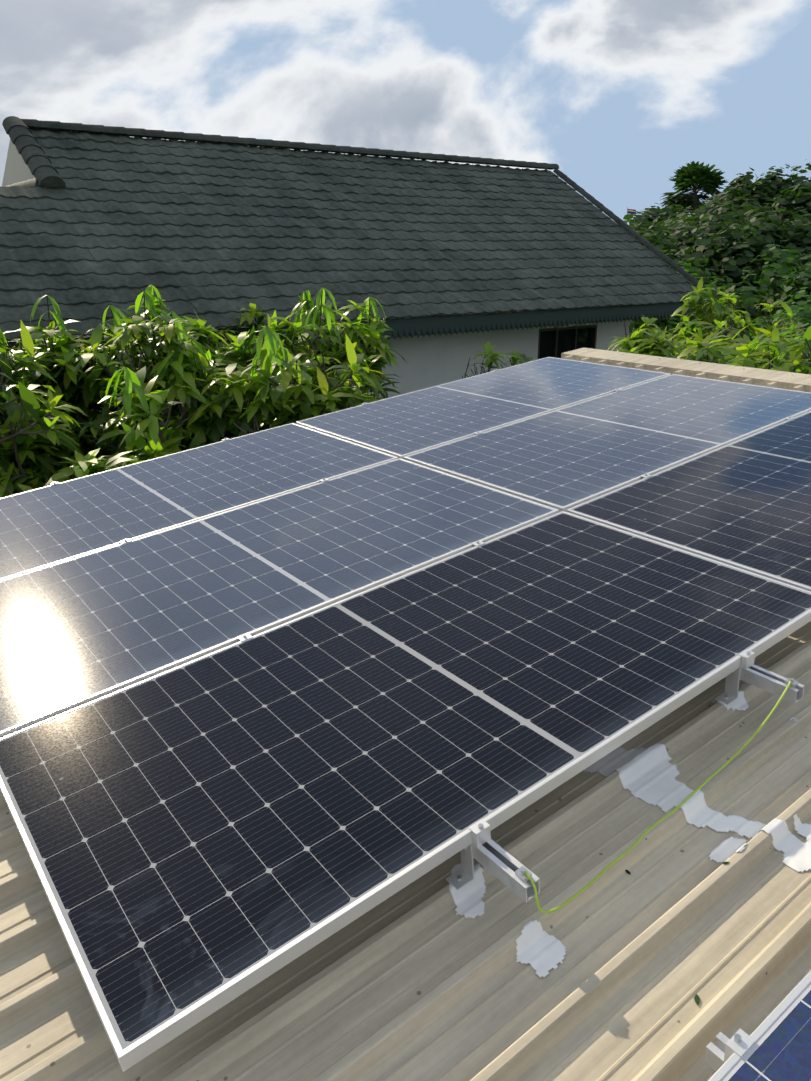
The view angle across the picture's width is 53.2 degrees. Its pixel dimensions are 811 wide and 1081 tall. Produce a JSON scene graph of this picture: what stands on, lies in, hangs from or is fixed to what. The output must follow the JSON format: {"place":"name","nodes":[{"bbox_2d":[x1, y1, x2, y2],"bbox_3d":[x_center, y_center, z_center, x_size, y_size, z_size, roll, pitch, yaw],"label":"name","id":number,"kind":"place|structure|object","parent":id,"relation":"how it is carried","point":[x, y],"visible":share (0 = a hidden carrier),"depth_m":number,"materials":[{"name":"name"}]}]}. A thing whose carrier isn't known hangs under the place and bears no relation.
{"place":"outdoors","nodes":[
{"label":"outdoors","id":0,"kind":"place"},
{"bbox_2d":[0,186,129,341],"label":"roof","id":1,"kind":"structure","parent":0,"point":[44,251],"depth_m":10.08,"materials":[{"name":"grey tile"}]},
{"bbox_2d":[0,305,629,471],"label":"house wall","id":2,"kind":"structure","parent":0,"point":[433,360],"depth_m":14.40,"materials":[{"name":"white paint"}]},
{"bbox_2d":[5,302,707,353],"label":"roof fascia","id":3,"kind":"structure","parent":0,"point":[424,326],"depth_m":13.31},
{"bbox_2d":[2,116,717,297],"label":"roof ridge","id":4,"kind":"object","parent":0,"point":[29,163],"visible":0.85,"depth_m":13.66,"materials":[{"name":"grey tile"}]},
{"bbox_2d":[29,128,705,327],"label":"roof","id":5,"kind":"structure","parent":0,"point":[219,234],"depth_m":13.30,"materials":[{"name":"grey tile"}]},
{"bbox_2d":[0,0,810,224],"label":"sky","id":6,"kind":"structure","parent":0,"point":[620,95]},
{"bbox_2d":[626,207,635,215],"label":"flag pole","id":7,"kind":"object","parent":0,"point":[630,211],"visible":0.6,"depth_m":107.04,"materials":[{"name":"white metal"}]},
{"label":"ground","id":8,"kind":"structure","parent":0,"visible":0},
{"bbox_2d":[0,336,106,454],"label":"shrub","id":9,"kind":"object","parent":8,"relation":"on","point":[11,405],"visible":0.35,"depth_m":6.80,"materials":[{"name":"green plant"}]},
{"bbox_2d":[0,321,160,492],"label":"shrub","id":10,"kind":"object","parent":8,"relation":"on","point":[24,364],"visible":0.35,"depth_m":7.97,"materials":[{"name":"green plant"}]},
{"bbox_2d":[0,338,243,497],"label":"shrub","id":11,"kind":"object","parent":8,"relation":"on","point":[24,456],"visible":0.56,"depth_m":7.05,"materials":[{"name":"green plant"}]},
{"bbox_2d":[0,284,256,470],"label":"shrub","id":12,"kind":"object","parent":8,"relation":"on","point":[133,334],"visible":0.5,"depth_m":8.00,"materials":[{"name":"green plant"}]},
{"bbox_2d":[55,286,400,456],"bbox_3d":[-2.227,-1.098,10.388,4.347,4.205,4.603,1,20,3],"label":"shrub","id":13,"kind":"object","parent":8,"relation":"on","point":[249,317],"visible":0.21,"depth_m":9.07,"materials":[{"name":"green plant"}]},
{"bbox_2d":[98,324,384,470],"bbox_3d":[-1.319,-0.353,8.702,3.359,3.938,3.946,-4,20,-12],"label":"shrub","id":14,"kind":"object","parent":8,"relation":"on","point":[254,401],"visible":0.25,"depth_m":7.63,"materials":[{"name":"green plant"}]},
{"bbox_2d":[229,290,405,427],"bbox_3d":[-1.206,-0.865,9.860,3.505,4.122,2.923,8,21,21],"label":"shrub","id":15,"kind":"object","parent":8,"relation":"on","point":[373,336],"visible":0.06,"depth_m":9.82,"materials":[{"name":"green plant"}]},
{"bbox_2d":[462,341,531,378],"bbox_3d":[1.382,-1.205,12.077,2.068,3.265,2.166,-14,24,-34],"label":"shrub","id":16,"kind":"object","parent":8,"relation":"on","point":[516,356],"visible":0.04,"depth_m":12.14,"materials":[{"name":"green plant"}]},
{"bbox_2d":[623,214,669,245],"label":"tree","id":17,"kind":"object","parent":8,"relation":"on","point":[638,221],"visible":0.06,"depth_m":30.37,"materials":[{"name":"green plant"}]},
{"bbox_2d":[623,211,679,235],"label":"tree","id":18,"kind":"object","parent":8,"relation":"on","point":[630,216],"visible":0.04,"depth_m":37.46,"materials":[{"name":"green plant"}]},
{"bbox_2d":[631,250,684,331],"bbox_3d":[7.295,-6.508,24.911,3.486,4.589,3.533,-2,20,-5],"label":"tree","id":19,"kind":"object","parent":8,"relation":"on","point":[671,256],"depth_m":24.80,"materials":[{"name":"green plant"}]},
{"bbox_2d":[652,219,677,238],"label":"tree","id":20,"kind":"object","parent":8,"relation":"on","point":[665,227],"depth_m":33.99,"materials":[{"name":"green plant"}]},
{"bbox_2d":[637,203,694,226],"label":"tree","id":21,"kind":"object","parent":8,"relation":"on","point":[653,213],"visible":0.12,"depth_m":56.65,"materials":[{"name":"green plant"}]},
{"bbox_2d":[630,270,706,338],"bbox_3d":[6.259,-4.681,20.492,2.030,4.129,2.438,11,22,27],"label":"shrub","id":22,"kind":"object","parent":8,"relation":"on","point":[662,324],"visible":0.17,"depth_m":19.75,"materials":[{"name":"green plant"}]},
{"bbox_2d":[653,204,696,225],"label":"tree","id":23,"kind":"object","parent":8,"relation":"on","point":[672,215],"visible":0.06,"depth_m":54.13,"materials":[{"name":"green plant"}]},
{"bbox_2d":[633,227,726,328],"bbox_3d":[8.295,-7.870,27.544,5.924,5.376,5.066,15,24,35],"label":"tree","id":24,"kind":"object","parent":8,"relation":"on","point":[658,242],"visible":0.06,"depth_m":26.70,"materials":[{"name":"green plant"}]},
{"bbox_2d":[660,161,727,215],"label":"palm tree","id":25,"kind":"object","parent":8,"relation":"on","point":[697,177],"visible":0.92,"depth_m":77.36,"materials":[{"name":"green plant"}]},
{"bbox_2d":[631,257,759,339],"bbox_3d":[7.781,-5.725,22.900,3.723,4.471,4.016,-14,24,-34],"label":"tree","id":26,"kind":"object","parent":8,"relation":"on","point":[699,272],"visible":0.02,"depth_m":21.87,"materials":[{"name":"green plant"}]},
{"bbox_2d":[608,315,810,372],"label":"shrub","id":27,"kind":"object","parent":8,"relation":"on","point":[651,343],"visible":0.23,"depth_m":9.16,"materials":[{"name":"green plant"}]},
{"bbox_2d":[697,190,727,213],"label":"tree","id":28,"kind":"object","parent":8,"relation":"on","point":[711,198],"depth_m":49.15,"materials":[{"name":"green plant"}]},
{"bbox_2d":[670,201,764,231],"bbox_3d":[13.966,-10.624,33.541,6.068,6.512,6.359,-14,24,-34],"label":"tree","id":29,"kind":"object","parent":8,"relation":"on","point":[714,202],"depth_m":33.02,"materials":[{"name":"green plant"}]},
{"bbox_2d":[670,192,774,279],"bbox_3d":[11.547,-8.798,28.701,5.041,6.341,6.514,8,21,21],"label":"tree","id":30,"kind":"object","parent":8,"relation":"on","point":[686,234],"visible":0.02,"depth_m":28.05,"materials":[{"name":"green plant"}]},
{"bbox_2d":[664,188,780,250],"bbox_3d":[12.552,-9.704,30.716,4.773,6.687,6.217,-37,41,-59],"label":"tree","id":31,"kind":"object","parent":8,"relation":"on","point":[693,218],"visible":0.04,"depth_m":30.24,"materials":[{"name":"green plant"}]},
{"bbox_2d":[661,214,787,318],"bbox_3d":[10.188,-7.487,26.145,4.363,5.597,5.526,17,26,39],"label":"tree","id":32,"kind":"object","parent":8,"relation":"on","point":[733,256],"visible":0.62,"depth_m":24.00,"materials":[{"name":"green plant"}]},
{"bbox_2d":[654,327,810,374],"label":"shrub","id":33,"kind":"object","parent":8,"relation":"on","point":[699,334],"depth_m":10.49,"materials":[{"name":"green plant"}]},
{"bbox_2d":[665,278,804,359],"bbox_3d":[5.423,-2.017,13.014,3.151,4.160,3.944,8,21,21],"label":"shrub","id":34,"kind":"object","parent":8,"relation":"on","point":[712,317],"visible":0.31,"depth_m":12.99,"materials":[{"name":"green plant"}]},
{"bbox_2d":[727,167,756,197],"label":"tree","id":35,"kind":"object","parent":8,"relation":"on","point":[743,177],"visible":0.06,"depth_m":41.22,"materials":[{"name":"green plant"}]},
{"bbox_2d":[703,166,786,222],"bbox_3d":[14.087,-11.910,35.169,3.778,7.836,4.212,-14,24,-34],"label":"tree","id":36,"kind":"object","parent":8,"relation":"on","point":[758,195],"visible":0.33,"depth_m":33.16,"materials":[{"name":"leaf"},{"name":"bark"}]},
{"bbox_2d":[696,159,810,219],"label":"tree","id":37,"kind":"object","parent":8,"relation":"on","point":[792,180],"visible":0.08,"depth_m":33.20,"materials":[{"name":"green plant"}]},
{"bbox_2d":[705,244,810,331],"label":"tree","id":38,"kind":"object","parent":8,"relation":"on","point":[784,292],"visible":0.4,"depth_m":19.80,"materials":[{"name":"green plant"}]},
{"bbox_2d":[715,326,810,373],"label":"shrub","id":39,"kind":"object","parent":8,"relation":"on","point":[793,361],"visible":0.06,"depth_m":8.19,"materials":[{"name":"green plant"}]},
{"bbox_2d":[723,240,810,323],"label":"tree","id":40,"kind":"object","parent":8,"relation":"on","point":[805,260],"visible":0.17,"depth_m":23.15,"materials":[{"name":"green plant"}]},
{"bbox_2d":[738,303,810,346],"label":"shrub","id":41,"kind":"object","parent":8,"relation":"on","point":[802,325],"visible":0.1,"depth_m":15.71,"materials":[{"name":"green plant"}]},
{"bbox_2d":[741,200,810,316],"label":"tree","id":42,"kind":"object","parent":8,"relation":"on","point":[796,234],"visible":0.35,"depth_m":24.68,"materials":[{"name":"green plant"}]},
{"bbox_2d":[744,287,810,332],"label":"shrub","id":43,"kind":"object","parent":8,"relation":"on","point":[806,309],"visible":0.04,"depth_m":17.77,"materials":[{"name":"green plant"}]},
{"bbox_2d":[771,205,809,226],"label":"tree","id":44,"kind":"object","parent":8,"relation":"on","point":[799,217],"visible":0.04,"depth_m":28.07,"materials":[{"name":"green plant"}]},
{"bbox_2d":[772,182,810,224],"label":"tree","id":45,"kind":"object","parent":8,"relation":"on","point":[799,198],"visible":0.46,"depth_m":28.23,"materials":[{"name":"green plant"}]},
{"bbox_2d":[785,332,809,345],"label":"shrub","id":46,"kind":"object","parent":8,"relation":"on","point":[798,338],"depth_m":10.92,"materials":[{"name":"green plant"}]},
{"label":"carport posts","id":47,"kind":"object","parent":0,"visible":0},
{"bbox_2d":[0,348,810,1080],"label":"solar panels","id":48,"kind":"object","parent":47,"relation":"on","point":[458,730],"visible":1,"depth_m":2.12,"materials":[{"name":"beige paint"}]}
]}

